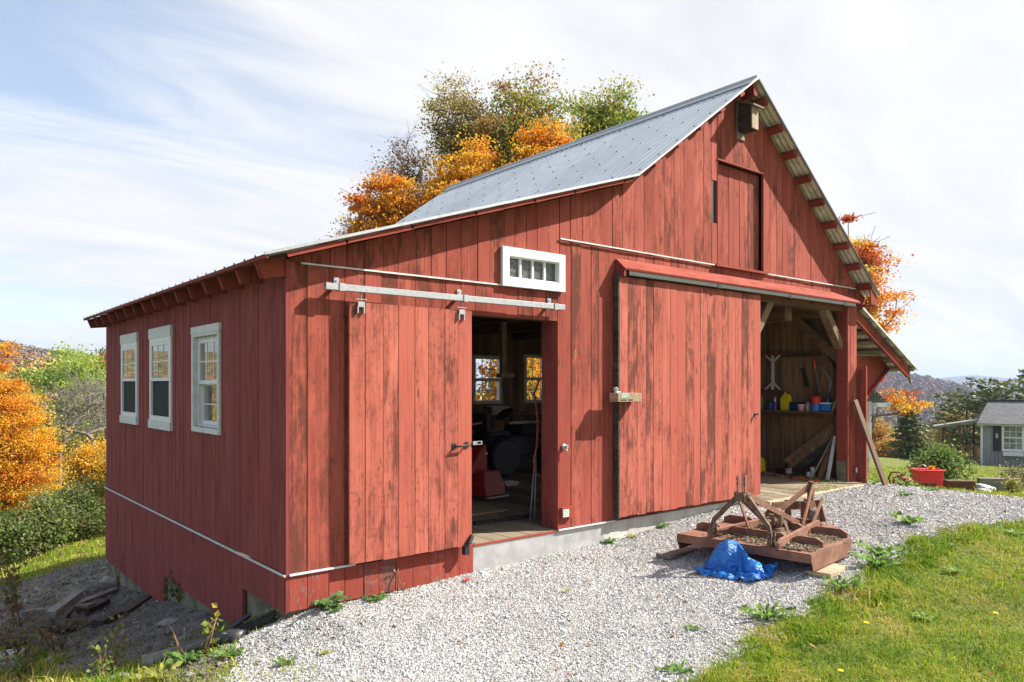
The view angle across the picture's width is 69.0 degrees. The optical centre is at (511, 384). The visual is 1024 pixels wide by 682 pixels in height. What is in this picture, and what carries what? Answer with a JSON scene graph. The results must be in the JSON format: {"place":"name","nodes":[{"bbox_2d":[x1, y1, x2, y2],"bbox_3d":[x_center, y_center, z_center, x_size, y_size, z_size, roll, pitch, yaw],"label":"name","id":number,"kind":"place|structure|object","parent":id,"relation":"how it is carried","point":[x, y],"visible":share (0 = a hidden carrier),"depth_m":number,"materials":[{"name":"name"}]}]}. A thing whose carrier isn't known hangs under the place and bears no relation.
{"place":"outdoors","nodes":[
{"label":"outdoors","id":0,"kind":"place"},
{"bbox_2d":[0,527,107,604],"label":"back lawn grass","id":1,"kind":"structure","parent":0,"point":[55,559],"depth_m":14.20,"materials":[{"name":"green plant"}]},
{"bbox_2d":[0,557,371,681],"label":"bare dirt","id":2,"kind":"structure","parent":0,"point":[191,623],"depth_m":7.35,"materials":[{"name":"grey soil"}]},
{"bbox_2d":[0,550,27,626],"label":"shrub","id":3,"kind":"object","parent":2,"relation":"on","point":[12,601],"visible":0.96,"depth_m":8.32,"materials":[{"name":"green plant"}]},
{"bbox_2d":[0,605,71,647],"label":"brush","id":4,"kind":"object","parent":2,"relation":"on","point":[20,634],"visible":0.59,"depth_m":6.96,"materials":[{"name":"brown plant"}]},
{"bbox_2d":[25,607,92,652],"bbox_3d":[-4.033,2.205,6.673,0.515,0.388,0.472,0,0,-24],"label":"brush","id":5,"kind":"object","parent":2,"relation":"on","point":[56,644],"visible":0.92,"depth_m":6.62,"materials":[{"name":"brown plant"}]},
{"bbox_2d":[22,602,95,615],"bbox_3d":[-5.290,2.624,8.706,0.880,0.177,0.130,0,0,11],"label":"timber","id":6,"kind":"object","parent":2,"relation":"on","point":[82,605],"visible":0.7,"depth_m":8.68,"materials":[{"name":"grey wood"}]},
{"bbox_2d":[46,590,83,618],"bbox_3d":[-5.075,2.494,8.475,0.120,0.199,0.459,0,0,7],"label":"timber","id":7,"kind":"object","parent":6,"relation":"on","point":[74,597],"visible":0.84,"depth_m":8.43,"materials":[{"name":"grey wood"}]},
{"bbox_2d":[29,605,90,637],"bbox_3d":[-4.668,2.447,7.723,0.573,0.361,0.298,0,0,-39],"label":"old log","id":8,"kind":"object","parent":2,"relation":"on","point":[75,618],"visible":0.6,"depth_m":7.69,"materials":[{"name":"grey wood"}]},
{"bbox_2d":[76,599,109,613],"bbox_3d":[-4.907,2.595,8.743,0.160,0.061,0.410,0,0,4],"label":"timber","id":9,"kind":"object","parent":2,"relation":"on","point":[100,603],"visible":0.9,"depth_m":8.67,"materials":[{"name":"grey wood"}]},
{"bbox_2d":[76,588,118,603],"bbox_3d":[-5.173,2.643,9.302,0.110,0.073,0.708,0,0,6],"label":"timber","id":10,"kind":"object","parent":2,"relation":"on","point":[103,594],"visible":0.7,"depth_m":9.31,"materials":[{"name":"grey wood"}]},
{"bbox_2d":[91,611,121,628],"bbox_3d":[-4.268,2.483,7.857,0.140,0.102,0.312,0,0,6],"label":"timber","id":11,"kind":"object","parent":2,"relation":"on","point":[101,620],"visible":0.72,"depth_m":7.77,"materials":[{"name":"grey wood"}]},
{"bbox_2d":[86,635,130,677],"bbox_3d":[-2.919,1.970,5.398,0.271,0.357,0.363,0,0,-25],"label":"weed stalk","id":12,"kind":"object","parent":2,"relation":"on","point":[100,661],"visible":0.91,"depth_m":5.33,"materials":[{"name":"green plant"}]},
{"bbox_2d":[98,614,129,672],"bbox_3d":[-3.020,1.983,5.663,0.239,0.451,0.263,0,0,-22],"label":"weed stalk","id":13,"kind":"object","parent":2,"relation":"on","point":[116,649],"visible":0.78,"depth_m":5.68,"materials":[{"name":"green plant"}]},
{"bbox_2d":[118,594,151,614],"bbox_3d":[-4.223,2.465,8.361,0.120,0.053,0.622,0,0,-3],"label":"timber","id":14,"kind":"object","parent":2,"relation":"on","point":[133,605],"visible":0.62,"depth_m":8.30,"materials":[{"name":"grey wood"}]},
{"bbox_2d":[0,567,296,681],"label":"rubble","id":15,"kind":"object","parent":2,"relation":"on","point":[123,631],"visible":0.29,"depth_m":7.01,"materials":[{"name":"stone"}]},
{"bbox_2d":[161,570,182,603],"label":"weed stalk","id":16,"kind":"object","parent":2,"relation":"on","point":[178,597],"visible":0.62,"depth_m":7.85,"materials":[{"name":"green plant"}]},
{"bbox_2d":[163,648,204,663],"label":"weed","id":17,"kind":"object","parent":2,"relation":"on","point":[176,655],"visible":0.98,"depth_m":5.22,"materials":[{"name":"green plant"}]},
{"bbox_2d":[142,628,247,669],"bbox_3d":[-2.344,1.961,5.520,0.741,0.276,0.185,0,0,-12],"label":"drain pipe","id":18,"kind":"object","parent":2,"relation":"on","point":[231,635],"visible":0.62,"depth_m":5.51,"materials":[{"name":"grey plastic"}]},
{"bbox_2d":[201,603,226,654],"bbox_3d":[-2.129,1.776,5.317,0.186,0.437,0.144,0,0,-39],"label":"weed stalk","id":19,"kind":"object","parent":2,"relation":"on","point":[206,623],"visible":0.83,"depth_m":5.31,"materials":[{"name":"green plant"}]},
{"bbox_2d":[207,644,245,657],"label":"weed","id":20,"kind":"object","parent":2,"relation":"on","point":[223,651],"visible":0.97,"depth_m":5.21,"materials":[{"name":"green plant"}]},
{"bbox_2d":[235,610,277,630],"bbox_3d":[-2.051,1.875,5.796,0.436,0.213,0.220,0,0,-2],"label":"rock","id":21,"kind":"object","parent":2,"relation":"on","point":[263,619],"visible":0.54,"depth_m":5.76,"materials":[{"name":"black stone"}]},
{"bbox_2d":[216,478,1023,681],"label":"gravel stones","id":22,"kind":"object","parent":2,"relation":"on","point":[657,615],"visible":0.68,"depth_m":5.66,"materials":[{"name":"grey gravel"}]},
{"bbox_2d":[473,514,531,524],"bbox_3d":[-0.093,1.425,7.902,0.723,0.040,0.050,0,0,-35],"label":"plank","id":23,"kind":"object","parent":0,"point":[501,519],"visible":0.93,"depth_m":7.87,"materials":[{"name":"wood"}]},
{"bbox_2d":[0,391,1023,681],"bbox_3d":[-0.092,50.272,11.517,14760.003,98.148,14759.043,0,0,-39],"label":"ground","id":24,"kind":"structure","parent":0,"point":[886,463],"depth_m":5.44,"materials":[{"name":"green plant"}]},
{"bbox_2d":[0,642,42,681],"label":"weed stalk","id":25,"kind":"object","parent":24,"relation":"on","point":[24,665],"visible":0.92,"depth_m":5.68,"materials":[{"name":"green plant"}]},
{"bbox_2d":[8,627,49,663],"bbox_3d":[-4.034,2.204,6.233,0.300,0.341,0.381,0,0,-39],"label":"weed stalk","id":26,"kind":"object","parent":24,"relation":"on","point":[25,651],"visible":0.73,"depth_m":6.22,"materials":[{"name":"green plant"}]},
{"bbox_2d":[0,502,60,564],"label":"bush","id":27,"kind":"object","parent":24,"relation":"on","point":[6,537],"visible":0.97,"depth_m":14.60,"materials":[{"name":"green plant"}]},
{"bbox_2d":[0,340,77,515],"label":"maple tree","id":28,"kind":"object","parent":24,"relation":"on","point":[21,449],"visible":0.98,"depth_m":23.66,"materials":[{"name":"orange plant"}]},
{"bbox_2d":[0,339,98,369],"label":"distant forest","id":29,"kind":"object","parent":24,"relation":"on","point":[37,351],"visible":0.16,"depth_m":597.90,"materials":[{"name":"plant"}]},
{"bbox_2d":[1,351,99,399],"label":"distant forest","id":30,"kind":"object","parent":24,"relation":"on","point":[32,364],"visible":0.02,"depth_m":79.29,"materials":[{"name":"green plant"}]},
{"bbox_2d":[1,486,104,558],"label":"bush","id":31,"kind":"object","parent":24,"relation":"on","point":[60,522],"visible":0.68,"depth_m":15.34,"materials":[{"name":"green plant"}]},
{"bbox_2d":[5,341,105,433],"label":"tree","id":32,"kind":"object","parent":24,"relation":"on","point":[73,371],"visible":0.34,"depth_m":45.04,"materials":[{"name":"green plant"}]},
{"bbox_2d":[28,403,85,464],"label":"tree","id":33,"kind":"object","parent":24,"relation":"on","point":[69,442],"visible":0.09,"depth_m":42.02,"materials":[{"name":"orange plant"}]},
{"bbox_2d":[23,363,102,484],"bbox_3d":[-19.052,1.714,31.630,3.512,5.665,3.845,0,0,-39],"label":"bare tree","id":34,"kind":"object","parent":24,"relation":"on","point":[50,396],"visible":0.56,"depth_m":31.50,"materials":[{"name":"grey plant"}]},
{"bbox_2d":[22,342,105,395],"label":"tree","id":35,"kind":"object","parent":24,"relation":"on","point":[56,352],"visible":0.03,"depth_m":58.80,"materials":[{"name":"plant"}]},
{"bbox_2d":[41,371,105,446],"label":"bare tree","id":36,"kind":"object","parent":24,"relation":"on","point":[96,405],"visible":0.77,"depth_m":30.81,"materials":[{"name":"grey plant"}]},
{"bbox_2d":[48,438,105,496],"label":"tree","id":37,"kind":"object","parent":24,"relation":"on","point":[85,462],"visible":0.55,"depth_m":25.89,"materials":[{"name":"orange plant"}]},
{"bbox_2d":[49,476,105,540],"bbox_3d":[-9.645,2.768,16.541,1.877,1.474,1.706,0,0,-39],"label":"bush","id":38,"kind":"object","parent":24,"relation":"on","point":[92,505],"visible":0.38,"depth_m":16.44,"materials":[{"name":"green plant"}]},
{"bbox_2d":[51,474,107,509],"bbox_3d":[-11.040,3.014,19.677,2.083,1.346,1.690,0,0,-39],"label":"bush","id":39,"kind":"object","parent":24,"relation":"on","point":[97,488],"visible":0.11,"depth_m":19.64,"materials":[{"name":"green plant"}]},
{"bbox_2d":[0,532,163,669],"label":"fallen leaves","id":40,"kind":"object","parent":24,"relation":"on","point":[61,598],"visible":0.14,"depth_m":11.73,"materials":[{"name":"brown plant"}]},
{"bbox_2d":[59,369,105,447],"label":"bare tree","id":41,"kind":"object","parent":24,"relation":"on","point":[103,396],"visible":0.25,"depth_m":34.52,"materials":[{"name":"grey plant"}]},
{"bbox_2d":[82,582,114,595],"bbox_3d":[-5.511,2.737,9.944,0.378,0.207,0.287,0,0,-39],"label":"rock","id":42,"kind":"object","parent":24,"relation":"on","point":[92,588],"visible":0.59,"depth_m":9.86,"materials":[{"name":"stone"}]},
{"bbox_2d":[136,661,183,679],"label":"weed","id":43,"kind":"object","parent":24,"relation":"on","point":[151,672],"visible":0.88,"depth_m":4.93,"materials":[{"name":"green plant"}]},
{"bbox_2d":[0,580,355,681],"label":"meadow grass","id":44,"kind":"structure","parent":24,"relation":"on","point":[66,677],"depth_m":5.47,"materials":[{"name":"green plant"}]},
{"bbox_2d":[330,166,428,236],"bbox_3d":[-3.021,-1.806,18.942,3.267,7.319,2.295,0,0,-5],"label":"maple tree","id":45,"kind":"object","parent":24,"relation":"on","point":[390,205],"visible":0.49,"depth_m":18.59,"materials":[{"name":"orange plant"}]},
{"bbox_2d":[351,116,444,202],"bbox_3d":[-3.059,-2.937,20.829,2.592,9.160,2.600,0,0,-39],"label":"tree","id":46,"kind":"object","parent":24,"relation":"on","point":[406,158],"visible":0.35,"depth_m":20.77,"materials":[{"name":"grey plant"}]},
{"bbox_2d":[401,127,507,217],"bbox_3d":[-1.218,-2.568,20.091,3.522,8.476,4.454,0,0,31],"label":"maple tree","id":47,"kind":"object","parent":24,"relation":"on","point":[463,169],"visible":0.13,"depth_m":19.29,"materials":[{"name":"orange plant"}]},
{"bbox_2d":[408,62,509,190],"bbox_3d":[-1.373,-3.778,22.040,3.574,11.120,3.200,0,0,-39],"label":"tree","id":48,"kind":"object","parent":24,"relation":"on","point":[463,110],"visible":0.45,"depth_m":21.53,"materials":[{"name":"green plant"}]},
{"bbox_2d":[83,74,918,623],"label":"barn","id":49,"kind":"structure","parent":24,"relation":"on","point":[289,432],"depth_m":7.77,"materials":[{"name":"red paint"}]},
{"bbox_2d":[120,332,138,424],"bbox_3d":[-4.817,-0.075,9.432,0.086,1.130,0.870,0,0,-39],"label":"window","id":50,"kind":"structure","parent":49,"relation":"in","point":[129,343],"depth_m":9.39,"materials":[{"name":"white paint"}]},
{"bbox_2d":[148,325,172,430],"bbox_3d":[-3.899,-0.072,8.317,0.086,1.135,0.900,0,0,-39],"label":"window","id":51,"kind":"structure","parent":49,"relation":"in","point":[160,389],"depth_m":8.32,"materials":[{"name":"white paint"}]},
{"bbox_2d":[191,322,221,434],"bbox_3d":[-2.865,-0.053,7.121,0.150,1.025,0.840,0,0,-39],"label":"window","id":52,"kind":"structure","parent":49,"relation":"in","point":[202,335],"depth_m":7.35,"materials":[{"name":"white paint"}]},
{"bbox_2d":[348,292,481,564],"bbox_3d":[-0.779,0.346,6.311,1.311,2.172,0.104,0,0,-39],"label":"sliding door","id":53,"kind":"structure","parent":49,"relation":"in","point":[410,367],"depth_m":6.24,"materials":[{"name":"red paint"}]},
{"bbox_2d":[472,355,501,403],"bbox_3d":[-0.508,-0.100,14.822,0.740,0.960,0.090,0,0,-39],"label":"rear window","id":54,"kind":"structure","parent":49,"relation":"in","point":[499,380],"depth_m":14.78,"materials":[{"name":"white paint"}]},
{"bbox_2d":[472,504,507,515],"bbox_3d":[-0.620,1.436,8.368,1.100,0.016,0.470,0,0,-39],"label":"plywood sheet","id":55,"kind":"object","parent":49,"relation":"on","point":[481,509],"visible":0.36,"depth_m":8.53,"materials":[{"name":"brown wood"}]},
{"bbox_2d":[472,421,508,498],"bbox_3d":[-0.552,0.964,9.422,0.783,0.970,0.781,0,0,-39],"label":"snow blower","id":56,"kind":"object","parent":49,"relation":"on","point":[486,483],"visible":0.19,"depth_m":9.31,"materials":[{"name":"red metal"}]},
{"bbox_2d":[496,322,513,377],"bbox_3d":[-0.096,-0.507,10.893,0.240,0.805,0.120,0,0,-39],"label":"hanging prop","id":57,"kind":"object","parent":49,"relation":"hanging from","point":[503,373],"visible":1,"depth_m":10.84,"materials":[{"name":"brown wood"}]},
{"bbox_2d":[472,408,541,475],"bbox_3d":[-0.050,0.914,12.355,1.450,1.061,0.960,0,0,-39],"label":"garden tractor","id":58,"kind":"object","parent":49,"relation":"on","point":[510,447],"visible":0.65,"depth_m":11.96,"materials":[{"name":"metal"}]},
{"bbox_2d":[500,246,564,292],"bbox_3d":[0.197,-1.107,7.215,0.805,0.370,0.088,0,0,-39],"label":"transom window","id":59,"kind":"structure","parent":49,"relation":"in","point":[519,268],"depth_m":7.19,"materials":[{"name":"white paint"}]},
{"bbox_2d":[523,354,541,402],"bbox_3d":[0.518,-0.125,15.667,0.760,1.010,0.090,0,0,-39],"label":"rear window","id":60,"kind":"structure","parent":49,"relation":"in","point":[525,356],"depth_m":15.48,"materials":[{"name":"white paint"}]},
{"bbox_2d":[610,273,759,518],"bbox_3d":[2.124,0.120,8.644,2.837,2.600,0.202,0,0,-39],"label":"sliding door","id":61,"kind":"structure","parent":49,"relation":"in","point":[685,397],"depth_m":8.56,"materials":[{"name":"red paint"}]},
{"bbox_2d":[712,158,768,274],"bbox_3d":[2.883,-2.146,9.463,1.300,1.407,0.155,0,0,-39],"label":"hay door","id":62,"kind":"structure","parent":49,"relation":"in","point":[739,190],"depth_m":9.52,"materials":[{"name":"red paint"}]},
{"bbox_2d":[736,100,763,140],"bbox_3d":[2.964,-3.330,9.310,0.230,0.480,0.266,0,0,-39],"label":"birdhouse","id":63,"kind":"object","parent":49,"relation":"attached to","point":[747,117],"visible":1,"depth_m":9.28,"materials":[{"name":"brown wood"}]},
{"bbox_2d":[760,353,786,392],"bbox_3d":[4.311,-0.190,12.495,0.050,0.660,0.632,0,0,-39],"label":"wooden rack","id":64,"kind":"object","parent":49,"relation":"attached to","point":[772,360],"visible":0.9,"depth_m":12.44,"materials":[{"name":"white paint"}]},
{"bbox_2d":[784,423,835,468],"bbox_3d":[4.725,0.975,11.780,0.842,0.750,0.125,0,0,30],"label":"leaning board","id":65,"kind":"object","parent":49,"relation":"on","point":[815,443],"visible":0.86,"depth_m":11.76,"materials":[{"name":"brown wood"}]},
{"bbox_2d":[792,439,830,474],"bbox_3d":[4.759,1.105,11.731,0.736,0.672,0.098,0,0,29],"label":"leaning board","id":66,"kind":"object","parent":49,"relation":"on","point":[807,461],"visible":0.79,"depth_m":11.74,"materials":[{"name":"brown wood"}]},
{"bbox_2d":[476,358,541,399],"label":"tree","id":67,"kind":"object","parent":24,"relation":"on","point":[529,374],"visible":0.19,"depth_m":18.26,"materials":[{"name":"orange plant"}]},
{"bbox_2d":[435,59,610,386],"bbox_3d":[0.449,-3.757,21.888,5.420,11.559,5.461,0,0,-39],"label":"tree","id":68,"kind":"object","parent":24,"relation":"on","point":[504,129],"visible":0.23,"depth_m":21.44,"materials":[{"name":"green plant"}]},
{"bbox_2d":[501,102,575,398],"bbox_3d":[0.749,-2.831,19.874,3.330,9.404,2.783,0,0,-39],"label":"maple tree","id":69,"kind":"object","parent":24,"relation":"on","point":[546,140],"visible":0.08,"depth_m":19.63,"materials":[{"name":"orange plant"}]},
{"bbox_2d":[561,71,654,139],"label":"tree","id":70,"kind":"object","parent":24,"relation":"on","point":[615,114],"visible":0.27,"depth_m":23.42,"materials":[{"name":"green plant"}]},
{"bbox_2d":[665,517,1023,681],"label":"edge grass","id":71,"kind":"structure","parent":24,"relation":"on","point":[880,590],"depth_m":5.48,"materials":[{"name":"green plant"}]},
{"bbox_2d":[848,548,899,566],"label":"weed","id":72,"kind":"object","parent":24,"relation":"on","point":[858,555],"visible":0.89,"depth_m":6.55,"materials":[{"name":"green plant"}]},
{"bbox_2d":[838,212,917,381],"bbox_3d":[10.069,-1.230,21.866,3.043,7.696,3.316,0,0,-39],"label":"maple tree","id":73,"kind":"object","parent":24,"relation":"on","point":[868,255],"visible":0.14,"depth_m":21.35,"materials":[{"name":"orange plant"}]},
{"bbox_2d":[867,390,890,473],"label":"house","id":74,"kind":"structure","parent":24,"relation":"on","point":[876,399],"depth_m":20.08,"materials":[{"name":"white wood"}]},
{"bbox_2d":[872,416,900,445],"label":"tree","id":75,"kind":"object","parent":24,"relation":"on","point":[880,431],"visible":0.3,"depth_m":60.87,"materials":[{"name":"orange plant"}]},
{"bbox_2d":[873,436,906,457],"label":"tree","id":76,"kind":"object","parent":24,"relation":"on","point":[882,448],"visible":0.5,"depth_m":58.36,"materials":[{"name":"orange plant"}]},
{"bbox_2d":[872,377,944,430],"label":"maple tree","id":77,"kind":"object","parent":24,"relation":"on","point":[894,399],"visible":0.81,"depth_m":21.34,"materials":[{"name":"orange plant"}]},
{"bbox_2d":[885,405,933,459],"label":"spruce tree","id":78,"kind":"object","parent":24,"relation":"on","point":[909,424],"visible":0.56,"depth_m":54.63,"materials":[{"name":"green plant"}]},
{"bbox_2d":[909,468,945,487],"bbox_3d":[7.954,1.818,14.285,0.520,0.404,0.390,0,0,6],"label":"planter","id":79,"kind":"object","parent":24,"relation":"on","point":[924,475],"visible":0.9,"depth_m":14.13,"materials":[{"name":"red plastic"}]},
{"bbox_2d":[902,438,982,480],"bbox_3d":[9.410,1.710,16.429,1.499,1.114,1.638,0,0,-39],"label":"shrub","id":80,"kind":"object","parent":24,"relation":"on","point":[943,460],"visible":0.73,"depth_m":16.24,"materials":[{"name":"green plant"}]},
{"bbox_2d":[867,466,1023,496],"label":"lawn grass","id":81,"kind":"structure","parent":24,"relation":"on","point":[873,476],"depth_m":20.97,"materials":[{"name":"green plant"}]},
{"bbox_2d":[928,406,978,455],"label":"tree","id":82,"kind":"object","parent":24,"relation":"on","point":[938,434],"visible":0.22,"depth_m":63.60,"materials":[{"name":"green plant"}]},
{"bbox_2d":[932,419,979,463],"bbox_3d":[21.667,2.900,36.389,1.935,2.540,3.170,0,0,31],"label":"porch","id":83,"kind":"object","parent":24,"relation":"on","point":[943,426],"visible":0.51,"depth_m":35.44,"materials":[{"name":"grey wood"}]},
{"bbox_2d":[942,479,975,490],"bbox_3d":[8.726,1.984,14.558,0.520,0.240,0.220,0,0,8],"label":"garden box","id":84,"kind":"object","parent":24,"relation":"on","point":[958,484],"visible":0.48,"depth_m":14.46,"materials":[{"name":"brown wood"}]},
{"bbox_2d":[925,388,1006,455],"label":"pine tree","id":85,"kind":"object","parent":24,"relation":"on","point":[954,430],"visible":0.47,"depth_m":58.45,"materials":[{"name":"green plant"}]},
{"bbox_2d":[951,377,1023,438],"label":"pine tree","id":86,"kind":"object","parent":24,"relation":"on","point":[997,390],"visible":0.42,"depth_m":55.88,"materials":[{"name":"green plant"}]},
{"bbox_2d":[977,477,1021,492],"bbox_3d":[10.108,2.088,15.476,0.800,0.300,0.160,0,0,8],"label":"garden timber","id":87,"kind":"object","parent":24,"relation":"on","point":[990,482],"visible":0.5,"depth_m":15.41,"materials":[{"name":"grey wood"}]},
{"bbox_2d":[976,400,1023,467],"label":"shed","id":88,"kind":"structure","parent":24,"relation":"on","point":[1000,423],"depth_m":34.66,"materials":[{"name":"white paint"}]},
{"bbox_2d":[1002,426,1023,451],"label":"window","id":89,"kind":"structure","parent":88,"relation":"in","point":[1012,436],"depth_m":34.33,"materials":[{"name":"white paint"}]},
{"bbox_2d":[984,459,1023,489],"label":"weed clump","id":90,"kind":"object","parent":24,"relation":"on","point":[1012,471],"visible":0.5,"depth_m":16.45,"materials":[{"name":"green plant"}]},
{"bbox_2d":[996,473,1023,493],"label":"weed clump","id":91,"kind":"object","parent":24,"relation":"on","point":[1009,483],"visible":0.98,"depth_m":14.74,"materials":[{"name":"green plant"}]},
{"bbox_2d":[0,0,1023,389],"label":"sky","id":92,"kind":"structure","parent":0,"point":[147,146],"materials":[{"name":"white"}]},
{"bbox_2d":[491,411,541,429],"bbox_3d":[-0.170,1.005,14.427,3.100,0.890,0.850,0,0,-39],"label":"workbench","id":93,"kind":"object","parent":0,"point":[521,414],"visible":0.08,"depth_m":14.37,"materials":[{"name":"brown wood"}]},
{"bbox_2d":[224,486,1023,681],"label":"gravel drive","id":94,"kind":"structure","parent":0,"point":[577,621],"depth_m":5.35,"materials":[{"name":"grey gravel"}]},
{"bbox_2d":[310,590,350,608],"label":"weed","id":95,"kind":"object","parent":94,"relation":"on","point":[330,600],"visible":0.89,"depth_m":5.77,"materials":[{"name":"green plant"}]},
{"bbox_2d":[655,657,693,673],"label":"weed","id":96,"kind":"object","parent":94,"relation":"on","point":[672,667],"visible":0.99,"depth_m":4.52,"materials":[{"name":"green plant"}]},
{"bbox_2d":[656,547,697,559],"bbox_3d":[1.618,1.646,7.303,0.460,0.040,0.170,0,0,-42],"label":"wood plank","id":97,"kind":"object","parent":94,"relation":"on","point":[674,553],"visible":0.82,"depth_m":7.22,"materials":[{"name":"brown wood"}]},
{"bbox_2d":[692,540,777,581],"bbox_3d":[1.945,1.528,6.526,0.632,0.291,0.399,0,0,45],"label":"tarp","id":98,"kind":"object","parent":94,"relation":"on","point":[730,559],"visible":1,"depth_m":6.53,"materials":[{"name":"blue plastic"}]},
{"bbox_2d":[677,475,851,571],"bbox_3d":[2.662,1.194,7.263,1.867,0.759,1.396,0,0,-39],"label":"blade","id":99,"kind":"object","parent":94,"relation":"on","point":[803,538],"visible":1,"depth_m":6.91,"materials":[{"name":"red paint"}]},
{"bbox_2d":[737,601,795,619],"bbox_3d":[1.820,1.635,5.362,0.372,0.136,0.346,0,0,-39],"label":"weed","id":100,"kind":"object","parent":94,"relation":"on","point":[769,613],"visible":1,"depth_m":5.34,"materials":[{"name":"green plant"}]},
{"bbox_2d":[807,563,847,578],"bbox_3d":[2.737,1.606,6.463,0.200,0.042,0.420,0,0,43],"label":"wood plank","id":101,"kind":"object","parent":94,"relation":"on","point":[833,569],"visible":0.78,"depth_m":6.36,"materials":[{"name":"beige wood"}]},
{"bbox_2d":[822,574,863,589],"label":"weed","id":102,"kind":"object","parent":94,"relation":"on","point":[840,584],"visible":0.98,"depth_m":5.98,"materials":[{"name":"green plant"}]},
{"bbox_2d":[852,399,888,485],"bbox_3d":[5.351,0.886,11.127,0.538,1.343,0.101,0,0,9],"label":"leaning board","id":103,"kind":"object","parent":94,"relation":"on","point":[869,441],"visible":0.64,"depth_m":11.11,"materials":[{"name":"brown wood"}]},
{"bbox_2d":[853,539,902,555],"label":"weed","id":104,"kind":"object","parent":94,"relation":"on","point":[879,551],"visible":0.88,"depth_m":6.89,"materials":[{"name":"green plant"}]},
{"bbox_2d":[935,375,1023,384],"bbox_3d":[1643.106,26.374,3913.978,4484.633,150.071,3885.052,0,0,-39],"label":"mountain","id":105,"kind":"structure","parent":0,"point":[959,379],"depth_m":3381.90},
{"bbox_3d":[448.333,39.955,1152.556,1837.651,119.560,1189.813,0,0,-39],"label":"hills","id":106,"kind":"structure","parent":0,"visible":0},
{"bbox_2d":[872,372,1017,431],"bbox_3d":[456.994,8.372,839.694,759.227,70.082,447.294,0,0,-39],"label":"valley forest","id":107,"kind":"object","parent":106,"relation":"on","point":[929,385],"visible":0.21,"depth_m":794.39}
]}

